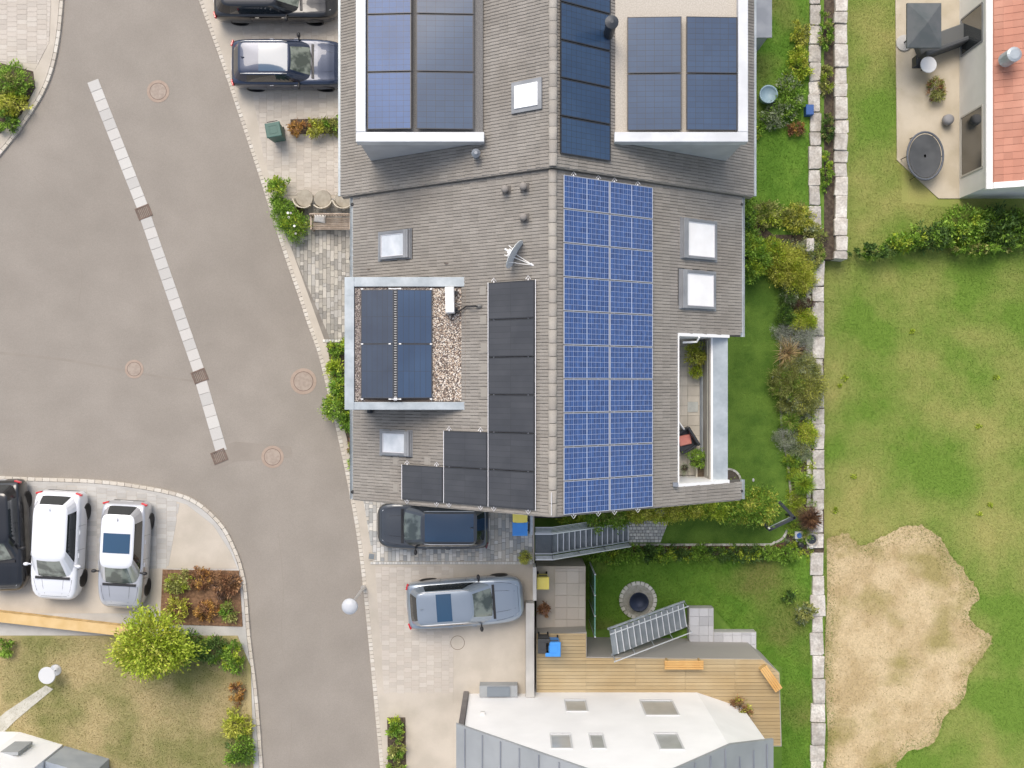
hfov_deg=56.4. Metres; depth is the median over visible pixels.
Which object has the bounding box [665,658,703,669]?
deck bench
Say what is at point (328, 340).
bed border
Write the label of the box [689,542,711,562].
hedge plant
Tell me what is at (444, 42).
solar panel
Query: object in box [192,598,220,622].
shrub
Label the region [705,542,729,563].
hedge plant
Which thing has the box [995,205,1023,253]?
shrub
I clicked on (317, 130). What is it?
shrub
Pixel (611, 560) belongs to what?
hedge plant
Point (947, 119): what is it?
stone ball
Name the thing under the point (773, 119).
shrub
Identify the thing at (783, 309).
shrub
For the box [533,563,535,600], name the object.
retaining wall
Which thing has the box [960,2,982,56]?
window
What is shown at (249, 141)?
kerb
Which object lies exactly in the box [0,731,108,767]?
grey roof house
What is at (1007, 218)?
shrub
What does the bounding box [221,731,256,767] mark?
shrub
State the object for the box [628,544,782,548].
mulch strip
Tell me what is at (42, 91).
kerb corner
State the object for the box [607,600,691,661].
outdoor stairs
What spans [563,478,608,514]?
solar panel
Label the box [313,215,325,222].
cushion
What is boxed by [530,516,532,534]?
well kerb
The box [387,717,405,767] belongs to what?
driveway strip soil
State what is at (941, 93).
shrub
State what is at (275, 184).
shrub
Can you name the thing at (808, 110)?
blue crate
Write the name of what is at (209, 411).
gutter
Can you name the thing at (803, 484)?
ornamental grass
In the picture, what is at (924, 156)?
outdoor patio table
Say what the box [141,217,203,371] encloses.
gutter
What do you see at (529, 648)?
driveway wall
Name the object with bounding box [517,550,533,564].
bush
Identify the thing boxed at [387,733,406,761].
shrub
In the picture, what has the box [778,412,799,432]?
ornamental grass
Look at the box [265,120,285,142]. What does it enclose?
wheelie bin
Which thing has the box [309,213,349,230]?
garden bench
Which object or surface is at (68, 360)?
road seam
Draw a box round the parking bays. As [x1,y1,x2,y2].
[0,485,236,612]
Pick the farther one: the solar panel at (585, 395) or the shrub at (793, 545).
the shrub at (793, 545)
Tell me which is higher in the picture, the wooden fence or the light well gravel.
the light well gravel
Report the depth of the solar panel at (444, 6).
28.80 m
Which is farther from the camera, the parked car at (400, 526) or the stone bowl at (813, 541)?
the stone bowl at (813, 541)
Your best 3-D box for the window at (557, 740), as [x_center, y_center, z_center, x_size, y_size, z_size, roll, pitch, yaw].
[1.703,12.385,33.132,0.750,1.350,0.070,0,90,0]
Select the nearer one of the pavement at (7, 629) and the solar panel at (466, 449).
the solar panel at (466, 449)
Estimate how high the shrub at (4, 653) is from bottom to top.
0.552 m
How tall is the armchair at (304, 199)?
0.722 m
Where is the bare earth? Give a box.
[825,524,992,767]
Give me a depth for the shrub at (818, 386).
40.67 m
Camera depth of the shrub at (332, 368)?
37.68 m
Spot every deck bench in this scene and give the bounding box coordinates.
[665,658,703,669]
[759,664,781,691]
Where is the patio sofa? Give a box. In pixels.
[914,23,968,58]
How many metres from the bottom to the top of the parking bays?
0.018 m
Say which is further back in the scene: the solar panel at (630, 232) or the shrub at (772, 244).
the shrub at (772, 244)
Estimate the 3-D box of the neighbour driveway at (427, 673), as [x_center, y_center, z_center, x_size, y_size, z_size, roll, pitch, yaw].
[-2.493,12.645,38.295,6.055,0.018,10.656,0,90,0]
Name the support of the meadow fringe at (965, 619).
on the bare earth
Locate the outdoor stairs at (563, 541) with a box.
[535,521,630,559]
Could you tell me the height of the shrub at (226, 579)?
0.777 m
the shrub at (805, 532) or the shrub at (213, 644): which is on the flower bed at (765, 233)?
the shrub at (805, 532)
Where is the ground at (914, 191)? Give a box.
[824,0,1023,767]
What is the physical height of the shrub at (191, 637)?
1.200 m
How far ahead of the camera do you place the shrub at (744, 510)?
39.50 m
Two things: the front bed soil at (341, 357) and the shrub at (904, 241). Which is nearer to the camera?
the front bed soil at (341, 357)
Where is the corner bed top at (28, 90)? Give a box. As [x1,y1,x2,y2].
[0,63,34,132]
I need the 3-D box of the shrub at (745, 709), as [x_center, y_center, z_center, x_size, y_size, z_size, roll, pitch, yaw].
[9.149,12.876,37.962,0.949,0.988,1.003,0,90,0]
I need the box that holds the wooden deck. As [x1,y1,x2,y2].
[534,616,781,745]
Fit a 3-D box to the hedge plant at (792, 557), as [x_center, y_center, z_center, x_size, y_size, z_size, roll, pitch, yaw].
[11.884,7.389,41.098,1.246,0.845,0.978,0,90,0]
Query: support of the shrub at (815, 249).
on the flower bed at (765, 233)
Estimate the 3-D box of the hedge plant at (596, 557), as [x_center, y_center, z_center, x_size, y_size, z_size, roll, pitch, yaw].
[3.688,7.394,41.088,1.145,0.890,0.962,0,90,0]
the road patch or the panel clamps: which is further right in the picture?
the panel clamps
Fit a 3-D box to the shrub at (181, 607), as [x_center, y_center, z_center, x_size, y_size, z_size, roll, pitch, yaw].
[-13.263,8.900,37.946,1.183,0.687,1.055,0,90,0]
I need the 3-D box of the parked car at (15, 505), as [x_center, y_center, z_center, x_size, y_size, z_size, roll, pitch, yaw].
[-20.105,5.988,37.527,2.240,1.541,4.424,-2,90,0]
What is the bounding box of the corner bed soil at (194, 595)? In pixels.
[160,570,242,626]
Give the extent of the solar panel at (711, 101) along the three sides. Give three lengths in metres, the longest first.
1.696 x 1.550 x 0.036 m
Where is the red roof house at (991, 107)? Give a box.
[959,0,1023,197]
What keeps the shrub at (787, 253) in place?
on the flower bed at (765, 233)
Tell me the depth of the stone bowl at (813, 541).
41.23 m
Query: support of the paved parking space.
on the pavement at (371, 590)
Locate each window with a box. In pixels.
[1,741,32,754]
[549,733,572,748]
[564,699,587,711]
[588,733,606,748]
[639,699,679,715]
[653,732,684,749]
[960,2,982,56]
[960,104,982,177]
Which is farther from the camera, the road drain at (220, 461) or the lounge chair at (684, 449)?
the road drain at (220, 461)
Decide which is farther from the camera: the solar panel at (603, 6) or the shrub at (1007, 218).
the shrub at (1007, 218)
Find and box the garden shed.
[756,0,771,52]
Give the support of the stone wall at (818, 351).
on the ground at (914, 191)
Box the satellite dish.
[504,240,533,267]
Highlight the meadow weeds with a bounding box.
[833,329,999,515]
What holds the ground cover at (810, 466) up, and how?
on the flower bed at (765, 233)
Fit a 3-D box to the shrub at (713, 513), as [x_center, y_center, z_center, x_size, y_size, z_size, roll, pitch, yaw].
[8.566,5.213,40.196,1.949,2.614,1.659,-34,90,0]
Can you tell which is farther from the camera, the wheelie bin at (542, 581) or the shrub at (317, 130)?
the wheelie bin at (542, 581)
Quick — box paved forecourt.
[270,198,349,338]
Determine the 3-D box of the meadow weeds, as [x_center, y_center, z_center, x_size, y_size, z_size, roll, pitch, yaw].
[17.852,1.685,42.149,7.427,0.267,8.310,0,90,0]
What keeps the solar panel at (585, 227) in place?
attached to the terraced house at (459, 237)
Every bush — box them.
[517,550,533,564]
[682,340,706,369]
[684,447,704,469]
[688,365,704,378]
[796,506,825,533]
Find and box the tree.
[103,598,210,682]
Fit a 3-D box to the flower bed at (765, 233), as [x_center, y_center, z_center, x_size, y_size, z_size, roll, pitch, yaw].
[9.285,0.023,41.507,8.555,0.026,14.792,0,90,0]
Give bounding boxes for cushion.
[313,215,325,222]
[679,434,691,445]
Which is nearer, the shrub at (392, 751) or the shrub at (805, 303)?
the shrub at (392, 751)
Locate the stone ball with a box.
[942,114,953,125]
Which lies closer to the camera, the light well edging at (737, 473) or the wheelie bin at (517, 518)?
the wheelie bin at (517, 518)
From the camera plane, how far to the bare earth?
42.20 m
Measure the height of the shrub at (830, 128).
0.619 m
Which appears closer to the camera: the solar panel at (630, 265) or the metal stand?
the solar panel at (630, 265)
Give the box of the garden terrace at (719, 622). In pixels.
[534,0,823,767]
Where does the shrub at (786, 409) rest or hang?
on the flower bed at (765, 233)
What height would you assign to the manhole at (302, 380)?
0.018 m
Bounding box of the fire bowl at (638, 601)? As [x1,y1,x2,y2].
[629,592,648,611]
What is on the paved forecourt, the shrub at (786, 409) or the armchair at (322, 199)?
the armchair at (322, 199)
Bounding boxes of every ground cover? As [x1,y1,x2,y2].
[641,239,817,560]
[660,238,816,556]
[672,265,817,560]
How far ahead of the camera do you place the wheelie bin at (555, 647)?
37.40 m
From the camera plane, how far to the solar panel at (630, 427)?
29.41 m
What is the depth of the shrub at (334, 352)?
37.94 m
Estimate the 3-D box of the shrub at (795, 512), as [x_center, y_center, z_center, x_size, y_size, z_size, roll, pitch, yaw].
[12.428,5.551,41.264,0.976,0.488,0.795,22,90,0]
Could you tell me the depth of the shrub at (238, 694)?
38.00 m
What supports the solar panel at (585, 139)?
attached to the terraced house at (517, 77)
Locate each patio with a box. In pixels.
[619,581,656,617]
[895,0,960,198]
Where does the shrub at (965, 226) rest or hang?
on the ground at (914, 191)
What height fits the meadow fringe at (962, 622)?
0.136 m
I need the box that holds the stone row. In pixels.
[805,283,811,545]
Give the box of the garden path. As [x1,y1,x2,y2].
[629,510,669,541]
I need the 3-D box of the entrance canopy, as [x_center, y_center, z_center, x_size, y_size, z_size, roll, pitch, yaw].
[-0.535,12.175,38.010,1.500,0.580,0.450,0,90,0]
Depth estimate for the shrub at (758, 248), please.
40.30 m
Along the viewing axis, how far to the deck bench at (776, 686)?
38.02 m
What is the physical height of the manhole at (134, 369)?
0.018 m
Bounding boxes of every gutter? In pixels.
[88,79,146,207]
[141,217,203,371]
[196,380,226,451]
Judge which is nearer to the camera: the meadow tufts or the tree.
the tree
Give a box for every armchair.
[292,190,313,208]
[314,190,331,208]
[332,193,349,208]
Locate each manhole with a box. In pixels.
[125,360,143,377]
[147,80,168,102]
[261,446,283,467]
[290,368,315,393]
[449,633,466,651]
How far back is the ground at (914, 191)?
42.20 m
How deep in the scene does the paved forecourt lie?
38.27 m
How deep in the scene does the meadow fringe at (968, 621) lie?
42.17 m
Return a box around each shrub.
[0,58,34,99]
[0,87,33,120]
[0,107,20,134]
[0,638,16,658]
[162,568,194,598]
[163,595,192,617]
[166,627,207,669]
[186,565,215,591]
[191,634,230,666]
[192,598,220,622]
[210,570,242,602]
[217,599,239,623]
[219,639,245,675]
[221,706,255,741]
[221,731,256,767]
[228,680,246,708]
[263,174,290,205]
[267,197,296,222]
[273,209,312,245]
[286,118,311,137]
[303,116,332,139]
[318,386,349,423]
[319,114,337,137]
[323,355,344,378]
[325,374,344,402]
[326,340,342,357]
[337,411,349,434]
[338,337,344,352]
[346,437,349,454]
[384,753,406,767]
[385,714,404,737]
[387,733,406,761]
[555,514,587,527]
[575,513,612,535]
[592,511,632,533]
[618,509,653,525]
[643,506,684,526]
[665,504,706,520]
[695,501,736,523]
[714,477,769,529]
[729,693,752,716]
[740,224,773,286]
[744,482,790,529]
[745,197,758,238]
[749,233,784,263]
[750,199,792,231]
[756,118,766,140]
[758,100,789,130]
[760,234,807,287]
[765,365,812,403]
[769,321,822,351]
[771,424,800,452]
[773,64,807,128]
[773,391,816,416]
[775,247,821,300]
[775,302,797,325]
[775,347,823,383]
[777,281,806,310]
[779,200,819,235]
[779,342,808,363]
[780,448,801,469]
[781,364,830,415]
[781,588,797,604]
[784,44,814,85]
[785,120,805,136]
[785,296,814,314]
[785,490,806,512]
[785,516,801,537]
[786,466,802,480]
[786,540,797,547]
[787,438,812,462]
[788,305,818,331]
[789,504,807,519]
[790,18,814,50]
[790,418,821,445]
[791,237,818,262]
[793,601,818,626]
[797,526,812,544]
[802,222,829,248]
[811,242,825,271]
[817,10,834,51]
[817,64,835,97]
[819,150,835,192]
[820,112,835,144]
[847,242,896,260]
[885,230,929,254]
[906,218,966,254]
[925,76,946,102]
[933,203,1001,248]
[941,240,1020,257]
[971,200,1023,252]
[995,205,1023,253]
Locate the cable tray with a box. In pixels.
[394,289,396,399]
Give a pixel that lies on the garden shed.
(763, 20)
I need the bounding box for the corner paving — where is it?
[0,0,50,68]
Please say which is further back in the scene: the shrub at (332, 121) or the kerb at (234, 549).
the kerb at (234, 549)
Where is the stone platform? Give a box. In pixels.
[687,605,755,648]
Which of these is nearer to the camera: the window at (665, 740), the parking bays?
the window at (665, 740)
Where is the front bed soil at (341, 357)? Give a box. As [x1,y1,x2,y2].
[326,343,349,443]
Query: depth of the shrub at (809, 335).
41.16 m
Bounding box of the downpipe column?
[459,691,468,724]
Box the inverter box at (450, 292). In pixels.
[445,287,458,313]
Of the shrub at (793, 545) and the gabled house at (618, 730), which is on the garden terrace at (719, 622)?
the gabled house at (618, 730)
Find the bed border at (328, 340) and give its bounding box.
[323,339,341,341]
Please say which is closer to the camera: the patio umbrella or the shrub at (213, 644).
the shrub at (213, 644)
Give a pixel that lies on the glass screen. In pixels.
(591, 599)
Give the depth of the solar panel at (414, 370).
29.57 m
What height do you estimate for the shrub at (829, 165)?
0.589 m
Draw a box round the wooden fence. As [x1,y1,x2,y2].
[0,610,133,635]
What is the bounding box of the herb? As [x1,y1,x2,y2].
[680,462,687,476]
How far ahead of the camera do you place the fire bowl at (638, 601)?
41.22 m
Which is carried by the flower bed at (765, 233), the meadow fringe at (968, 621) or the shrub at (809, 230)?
the shrub at (809, 230)
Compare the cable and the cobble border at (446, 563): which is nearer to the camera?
the cable
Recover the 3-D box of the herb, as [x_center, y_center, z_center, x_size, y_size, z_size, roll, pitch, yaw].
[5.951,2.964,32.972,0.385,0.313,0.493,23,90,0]
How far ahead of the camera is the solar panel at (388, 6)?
28.80 m
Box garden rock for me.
[802,238,813,252]
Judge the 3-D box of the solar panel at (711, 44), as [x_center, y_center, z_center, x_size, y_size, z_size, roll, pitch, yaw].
[6.033,-10.234,28.823,1.550,0.036,1.696,0,90,-2]
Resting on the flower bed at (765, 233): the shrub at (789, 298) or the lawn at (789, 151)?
the shrub at (789, 298)
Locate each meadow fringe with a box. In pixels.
[824,522,993,767]
[824,524,990,767]
[826,529,989,767]
[831,534,980,767]
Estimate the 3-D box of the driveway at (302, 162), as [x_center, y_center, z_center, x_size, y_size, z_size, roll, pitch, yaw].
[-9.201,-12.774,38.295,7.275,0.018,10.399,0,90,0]
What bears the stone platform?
on the garden terrace at (719, 622)
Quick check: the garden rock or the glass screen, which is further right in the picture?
the garden rock
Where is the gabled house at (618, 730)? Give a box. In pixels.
[456,673,772,767]
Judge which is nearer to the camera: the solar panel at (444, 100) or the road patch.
the solar panel at (444, 100)
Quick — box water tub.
[759,85,777,104]
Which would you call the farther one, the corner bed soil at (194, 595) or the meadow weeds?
the meadow weeds
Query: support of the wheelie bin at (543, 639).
on the wooden deck
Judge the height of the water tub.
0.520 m
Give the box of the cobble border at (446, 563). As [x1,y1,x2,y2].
[370,562,531,563]
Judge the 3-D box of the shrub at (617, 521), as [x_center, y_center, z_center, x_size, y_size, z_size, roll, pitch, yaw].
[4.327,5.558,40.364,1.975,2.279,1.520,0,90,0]
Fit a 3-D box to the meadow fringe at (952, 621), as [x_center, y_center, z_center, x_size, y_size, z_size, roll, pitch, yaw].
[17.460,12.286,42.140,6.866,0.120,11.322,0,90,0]
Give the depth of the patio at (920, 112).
42.15 m
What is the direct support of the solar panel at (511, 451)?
attached to the terraced house at (459, 237)
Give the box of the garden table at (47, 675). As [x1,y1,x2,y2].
[38,664,61,683]
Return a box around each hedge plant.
[584,546,608,565]
[598,545,627,566]
[615,543,643,565]
[635,543,658,564]
[652,544,677,565]
[669,543,694,563]
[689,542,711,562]
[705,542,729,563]
[724,543,750,564]
[739,543,766,564]
[756,544,780,561]
[775,544,801,565]
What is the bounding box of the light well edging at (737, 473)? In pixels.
[728,468,740,481]
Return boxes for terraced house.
[338,0,755,198]
[345,169,744,518]
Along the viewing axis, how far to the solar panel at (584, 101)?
28.28 m
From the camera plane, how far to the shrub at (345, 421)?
37.42 m
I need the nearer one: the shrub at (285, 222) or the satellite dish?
the satellite dish
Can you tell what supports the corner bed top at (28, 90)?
on the pavement corner at (40, 72)
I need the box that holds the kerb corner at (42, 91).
[0,0,63,155]
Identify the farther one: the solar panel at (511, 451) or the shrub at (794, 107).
the shrub at (794, 107)
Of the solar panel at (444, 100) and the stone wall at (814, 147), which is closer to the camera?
the solar panel at (444, 100)
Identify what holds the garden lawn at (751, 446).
on the garden terrace at (719, 622)
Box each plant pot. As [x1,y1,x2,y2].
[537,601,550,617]
[695,467,703,476]
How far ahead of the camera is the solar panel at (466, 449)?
29.49 m
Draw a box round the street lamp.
[342,585,365,614]
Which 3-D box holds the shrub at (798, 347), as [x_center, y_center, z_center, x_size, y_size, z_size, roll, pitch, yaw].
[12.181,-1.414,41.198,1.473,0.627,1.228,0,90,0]
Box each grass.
[773,335,803,369]
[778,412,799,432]
[787,470,817,497]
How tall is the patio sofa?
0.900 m
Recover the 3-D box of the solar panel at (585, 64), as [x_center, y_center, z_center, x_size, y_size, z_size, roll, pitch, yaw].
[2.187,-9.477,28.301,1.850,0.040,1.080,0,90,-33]
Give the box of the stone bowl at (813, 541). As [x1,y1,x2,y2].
[805,533,817,545]
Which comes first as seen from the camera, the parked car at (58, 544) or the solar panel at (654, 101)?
the solar panel at (654, 101)
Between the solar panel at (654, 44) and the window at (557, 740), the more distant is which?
the window at (557, 740)
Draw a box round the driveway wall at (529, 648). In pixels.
[526,600,533,697]
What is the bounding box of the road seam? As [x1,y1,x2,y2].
[0,352,192,381]
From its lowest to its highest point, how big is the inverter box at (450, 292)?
0.520 m
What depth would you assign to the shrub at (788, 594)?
41.20 m
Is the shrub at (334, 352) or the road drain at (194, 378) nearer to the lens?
the shrub at (334, 352)
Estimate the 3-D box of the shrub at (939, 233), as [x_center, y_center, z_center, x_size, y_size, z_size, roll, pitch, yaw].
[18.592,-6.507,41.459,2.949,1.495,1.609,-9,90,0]
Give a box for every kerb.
[0,476,262,767]
[199,0,383,767]
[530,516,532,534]
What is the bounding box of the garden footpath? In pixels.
[0,686,52,731]
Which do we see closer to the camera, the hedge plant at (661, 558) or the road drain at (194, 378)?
the road drain at (194, 378)
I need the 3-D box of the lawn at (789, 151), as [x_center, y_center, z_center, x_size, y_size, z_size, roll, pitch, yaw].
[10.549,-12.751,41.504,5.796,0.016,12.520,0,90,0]
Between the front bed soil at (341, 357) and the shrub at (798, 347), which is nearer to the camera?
the front bed soil at (341, 357)
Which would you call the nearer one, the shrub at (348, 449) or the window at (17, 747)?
the window at (17, 747)
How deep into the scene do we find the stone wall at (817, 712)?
41.39 m
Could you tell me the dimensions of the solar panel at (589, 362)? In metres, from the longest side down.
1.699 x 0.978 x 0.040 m
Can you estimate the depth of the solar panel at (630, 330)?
29.41 m
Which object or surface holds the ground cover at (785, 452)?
on the flower bed at (765, 233)
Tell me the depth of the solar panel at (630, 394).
29.41 m
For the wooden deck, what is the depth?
38.45 m
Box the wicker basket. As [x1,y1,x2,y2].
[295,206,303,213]
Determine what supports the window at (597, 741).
in the gabled house at (618, 730)
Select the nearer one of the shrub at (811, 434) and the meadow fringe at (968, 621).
the shrub at (811, 434)
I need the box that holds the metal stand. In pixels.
[754,500,795,530]
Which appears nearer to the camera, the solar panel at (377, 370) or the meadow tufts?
the solar panel at (377, 370)
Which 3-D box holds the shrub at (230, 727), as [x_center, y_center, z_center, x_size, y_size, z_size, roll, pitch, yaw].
[-10.871,13.532,37.860,1.461,0.867,1.501,0,90,0]
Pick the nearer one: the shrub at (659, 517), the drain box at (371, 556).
the drain box at (371, 556)
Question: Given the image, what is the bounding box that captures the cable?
[452,305,477,315]
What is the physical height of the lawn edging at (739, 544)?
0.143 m
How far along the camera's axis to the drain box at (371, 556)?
38.26 m
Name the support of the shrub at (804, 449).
on the flower bed at (765, 233)
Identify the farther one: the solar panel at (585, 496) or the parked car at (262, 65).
the parked car at (262, 65)
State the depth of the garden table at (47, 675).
37.53 m
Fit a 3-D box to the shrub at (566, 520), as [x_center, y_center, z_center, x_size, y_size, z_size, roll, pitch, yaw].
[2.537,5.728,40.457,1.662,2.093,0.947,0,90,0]
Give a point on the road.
(186, 144)
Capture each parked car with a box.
[0,479,31,590]
[23,489,90,599]
[91,499,154,608]
[213,0,337,25]
[230,32,337,91]
[377,503,488,554]
[406,573,523,631]
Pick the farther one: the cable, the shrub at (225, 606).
the shrub at (225, 606)
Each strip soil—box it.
[290,118,337,133]
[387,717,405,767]
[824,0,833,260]
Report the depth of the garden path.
41.46 m
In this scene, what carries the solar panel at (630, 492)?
attached to the terraced house at (459, 237)
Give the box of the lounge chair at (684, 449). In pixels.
[679,426,700,454]
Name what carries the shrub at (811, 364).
on the flower bed at (765, 233)
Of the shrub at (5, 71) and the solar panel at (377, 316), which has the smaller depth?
the solar panel at (377, 316)
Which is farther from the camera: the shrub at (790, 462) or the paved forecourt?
the shrub at (790, 462)
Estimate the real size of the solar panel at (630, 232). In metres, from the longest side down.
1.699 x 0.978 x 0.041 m
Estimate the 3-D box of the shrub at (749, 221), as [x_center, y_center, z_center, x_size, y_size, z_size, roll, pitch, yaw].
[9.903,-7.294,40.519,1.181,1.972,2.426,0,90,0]
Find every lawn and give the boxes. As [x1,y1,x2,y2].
[0,636,252,767]
[588,555,810,767]
[662,222,788,543]
[752,0,820,232]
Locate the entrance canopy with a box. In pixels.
[480,682,516,696]
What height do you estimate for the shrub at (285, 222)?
1.144 m
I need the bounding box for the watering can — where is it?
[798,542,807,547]
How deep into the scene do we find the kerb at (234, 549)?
38.30 m
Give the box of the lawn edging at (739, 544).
[630,265,791,545]
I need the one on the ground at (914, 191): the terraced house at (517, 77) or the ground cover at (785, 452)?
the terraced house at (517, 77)
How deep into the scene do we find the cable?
29.52 m
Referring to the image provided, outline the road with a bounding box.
[0,0,379,767]
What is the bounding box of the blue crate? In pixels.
[804,104,813,116]
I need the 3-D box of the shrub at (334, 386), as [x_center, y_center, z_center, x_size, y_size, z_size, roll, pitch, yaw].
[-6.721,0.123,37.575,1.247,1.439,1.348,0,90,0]
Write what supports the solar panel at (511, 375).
attached to the terraced house at (459, 237)
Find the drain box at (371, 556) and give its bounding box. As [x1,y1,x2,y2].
[368,553,375,559]
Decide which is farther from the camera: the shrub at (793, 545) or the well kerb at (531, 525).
the shrub at (793, 545)
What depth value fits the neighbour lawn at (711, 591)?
41.49 m
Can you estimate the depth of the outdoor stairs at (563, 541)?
39.17 m
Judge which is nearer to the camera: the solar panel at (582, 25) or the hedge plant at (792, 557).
the solar panel at (582, 25)
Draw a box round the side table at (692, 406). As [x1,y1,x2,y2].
[688,402,697,411]
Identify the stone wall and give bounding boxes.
[808,0,821,228]
[809,553,825,767]
[811,260,824,547]
[831,0,848,261]
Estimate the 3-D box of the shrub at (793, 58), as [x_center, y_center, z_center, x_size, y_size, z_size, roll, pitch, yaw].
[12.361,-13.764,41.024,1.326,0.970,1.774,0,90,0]
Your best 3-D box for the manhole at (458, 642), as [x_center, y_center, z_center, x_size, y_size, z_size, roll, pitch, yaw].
[-2.183,10.377,38.290,0.750,0.018,0.750,0,90,0]
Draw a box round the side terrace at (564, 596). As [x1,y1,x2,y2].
[535,558,585,628]
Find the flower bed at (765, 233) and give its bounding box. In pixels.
[631,217,823,554]
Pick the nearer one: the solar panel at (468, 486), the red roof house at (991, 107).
the solar panel at (468, 486)
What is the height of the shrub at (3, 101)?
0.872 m
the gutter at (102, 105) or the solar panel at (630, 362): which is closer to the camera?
the solar panel at (630, 362)
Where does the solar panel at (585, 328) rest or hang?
attached to the terraced house at (459, 237)
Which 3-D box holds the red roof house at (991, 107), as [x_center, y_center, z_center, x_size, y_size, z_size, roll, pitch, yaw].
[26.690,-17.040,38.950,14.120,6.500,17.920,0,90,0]
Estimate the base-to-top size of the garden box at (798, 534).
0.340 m
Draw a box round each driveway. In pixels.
[210,0,337,194]
[374,566,524,767]
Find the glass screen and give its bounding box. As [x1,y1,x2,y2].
[588,562,595,637]
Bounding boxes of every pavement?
[0,481,258,767]
[203,0,533,767]
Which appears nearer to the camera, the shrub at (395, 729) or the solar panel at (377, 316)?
the solar panel at (377, 316)
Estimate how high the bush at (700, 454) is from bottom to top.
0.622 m
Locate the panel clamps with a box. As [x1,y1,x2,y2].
[361,288,431,399]
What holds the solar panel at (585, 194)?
attached to the terraced house at (459, 237)
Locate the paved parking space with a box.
[364,501,532,560]
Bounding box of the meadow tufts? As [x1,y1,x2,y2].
[831,538,982,767]
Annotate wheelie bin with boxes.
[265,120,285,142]
[512,520,527,535]
[513,514,528,522]
[537,571,548,589]
[538,632,549,653]
[545,635,560,656]
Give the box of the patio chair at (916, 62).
[912,55,921,67]
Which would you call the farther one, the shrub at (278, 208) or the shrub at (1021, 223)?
the shrub at (1021, 223)
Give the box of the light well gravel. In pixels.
[728,470,738,479]
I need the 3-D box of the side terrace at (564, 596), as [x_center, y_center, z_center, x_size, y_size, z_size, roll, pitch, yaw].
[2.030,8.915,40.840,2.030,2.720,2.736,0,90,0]
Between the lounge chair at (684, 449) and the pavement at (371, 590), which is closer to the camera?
the lounge chair at (684, 449)
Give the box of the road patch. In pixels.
[210,441,292,468]
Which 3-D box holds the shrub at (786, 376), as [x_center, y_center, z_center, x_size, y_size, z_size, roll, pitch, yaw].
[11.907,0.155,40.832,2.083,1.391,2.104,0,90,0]
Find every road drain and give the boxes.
[135,204,152,220]
[191,368,208,383]
[210,448,227,464]
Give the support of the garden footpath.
on the dry lawn at (206, 684)
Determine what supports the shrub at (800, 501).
on the flower bed at (765, 233)
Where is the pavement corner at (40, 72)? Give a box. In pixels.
[0,0,59,148]
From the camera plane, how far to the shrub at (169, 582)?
37.86 m
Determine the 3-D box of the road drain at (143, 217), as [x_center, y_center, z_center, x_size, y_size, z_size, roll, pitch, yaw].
[-14.806,-6.911,38.380,0.590,0.030,0.500,-22,90,0]
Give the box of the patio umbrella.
[896,3,940,50]
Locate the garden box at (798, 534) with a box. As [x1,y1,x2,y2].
[793,531,802,538]
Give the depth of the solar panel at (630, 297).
29.41 m
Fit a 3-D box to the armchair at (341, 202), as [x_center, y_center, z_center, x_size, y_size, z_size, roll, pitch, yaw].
[-6.687,-7.306,37.911,0.770,0.722,0.791,14,90,0]
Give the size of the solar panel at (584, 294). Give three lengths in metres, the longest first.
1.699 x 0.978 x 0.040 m
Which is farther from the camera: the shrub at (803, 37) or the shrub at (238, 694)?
the shrub at (803, 37)
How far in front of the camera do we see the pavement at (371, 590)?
38.30 m
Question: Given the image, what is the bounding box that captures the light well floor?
[534,516,575,517]
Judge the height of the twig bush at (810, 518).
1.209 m
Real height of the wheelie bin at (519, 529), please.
1.066 m
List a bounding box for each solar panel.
[361,289,393,343]
[361,344,393,397]
[367,0,410,13]
[367,14,410,71]
[367,72,410,129]
[397,289,431,343]
[397,344,431,397]
[402,465,442,501]
[416,0,473,13]
[416,14,473,71]
[416,72,473,129]
[444,431,487,468]
[444,467,487,505]
[488,280,534,319]
[488,318,534,356]
[488,357,534,393]
[488,395,534,432]
[488,432,534,470]
[488,470,534,509]
[560,0,610,13]
[560,2,610,50]
[560,40,610,87]
[560,78,610,124]
[560,116,610,160]
[563,175,608,213]
[563,209,608,246]
[563,243,608,279]
[563,277,608,312]
[563,311,608,345]
[563,345,608,378]
[563,379,608,411]
[563,412,608,446]
[563,445,608,480]
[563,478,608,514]
[609,181,652,218]
[609,214,652,250]
[609,247,652,282]
[609,280,652,314]
[609,313,652,346]
[609,346,652,378]
[609,379,652,411]
[609,411,652,444]
[609,443,652,477]
[609,475,652,510]
[627,16,681,73]
[627,74,681,130]
[686,16,736,73]
[686,74,736,130]
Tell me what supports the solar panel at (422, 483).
attached to the terraced house at (459, 237)
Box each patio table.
[900,131,943,180]
[920,56,936,72]

